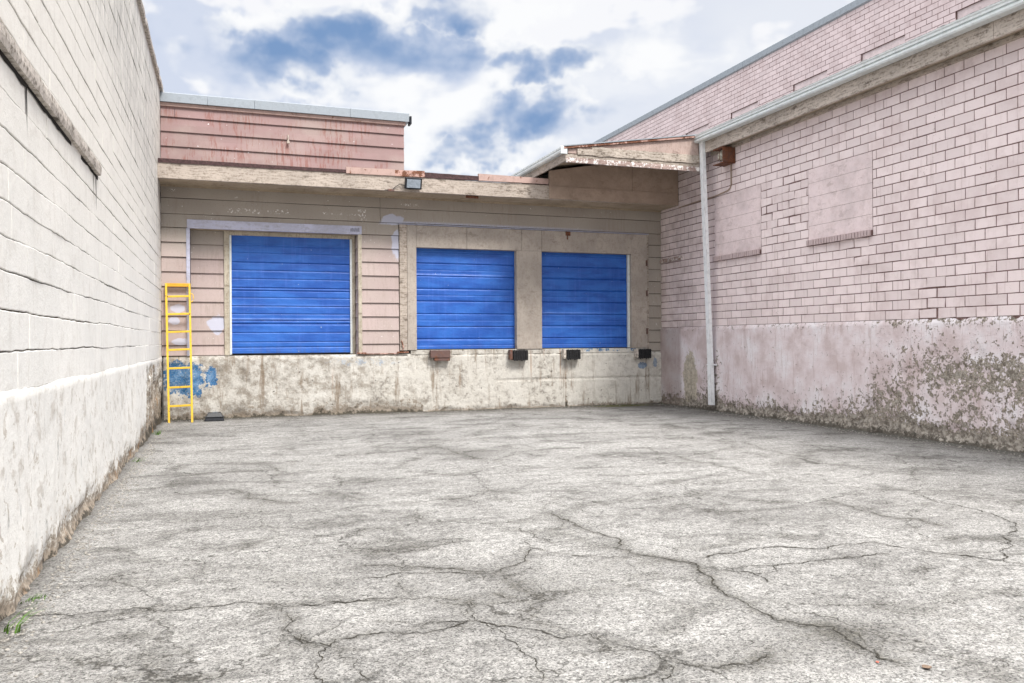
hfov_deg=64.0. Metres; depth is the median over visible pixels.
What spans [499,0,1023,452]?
brick building
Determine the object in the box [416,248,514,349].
blue door
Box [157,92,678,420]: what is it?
loading dock building
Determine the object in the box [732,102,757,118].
blocked window
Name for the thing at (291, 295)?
blue door
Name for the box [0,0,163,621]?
block building
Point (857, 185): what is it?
blocked window
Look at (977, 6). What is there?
blocked window
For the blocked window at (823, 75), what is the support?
in the brick building at (846, 251)
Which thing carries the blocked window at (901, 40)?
in the brick building at (846, 251)
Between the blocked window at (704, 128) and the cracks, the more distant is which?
the blocked window at (704, 128)
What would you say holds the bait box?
on the asphalt yard
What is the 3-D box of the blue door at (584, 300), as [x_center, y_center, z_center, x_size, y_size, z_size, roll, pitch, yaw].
[1.733,-0.982,19.802,2.296,2.287,0.052,0,0,-19]
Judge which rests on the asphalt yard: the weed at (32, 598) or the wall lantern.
the weed at (32, 598)
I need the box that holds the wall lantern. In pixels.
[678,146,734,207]
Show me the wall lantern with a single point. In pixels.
(726, 155)
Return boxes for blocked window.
[687,124,708,134]
[713,184,761,261]
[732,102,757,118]
[794,71,826,90]
[806,151,872,245]
[863,36,904,59]
[957,0,999,18]
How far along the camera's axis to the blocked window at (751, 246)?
17.28 m
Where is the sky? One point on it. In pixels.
(493, 87)
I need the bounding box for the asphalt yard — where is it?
[0,402,1023,682]
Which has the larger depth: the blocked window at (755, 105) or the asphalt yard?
the blocked window at (755, 105)
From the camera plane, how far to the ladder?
16.42 m
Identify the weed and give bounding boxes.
[4,602,44,633]
[20,593,46,603]
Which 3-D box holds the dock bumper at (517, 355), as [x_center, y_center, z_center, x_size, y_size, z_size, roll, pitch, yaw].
[0.156,0.317,18.981,0.460,0.260,0.161,0,0,-19]
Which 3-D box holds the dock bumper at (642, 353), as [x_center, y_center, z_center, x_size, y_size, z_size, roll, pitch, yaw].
[3.208,0.298,20.053,0.430,0.250,0.161,0,0,-19]
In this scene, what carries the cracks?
on the asphalt yard
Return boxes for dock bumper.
[429,350,449,360]
[508,350,527,360]
[562,349,580,359]
[634,349,650,358]
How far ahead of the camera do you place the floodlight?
17.30 m
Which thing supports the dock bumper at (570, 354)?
attached to the loading dock building at (313, 262)
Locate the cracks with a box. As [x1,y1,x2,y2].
[16,440,1021,682]
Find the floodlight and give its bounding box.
[387,177,421,190]
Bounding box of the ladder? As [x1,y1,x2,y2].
[165,283,193,422]
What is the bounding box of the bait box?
[205,412,223,420]
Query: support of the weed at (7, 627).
on the asphalt yard
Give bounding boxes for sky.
[142,0,853,181]
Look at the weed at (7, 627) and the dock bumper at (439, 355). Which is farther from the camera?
the dock bumper at (439, 355)
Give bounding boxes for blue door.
[231,235,349,353]
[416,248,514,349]
[542,252,626,348]

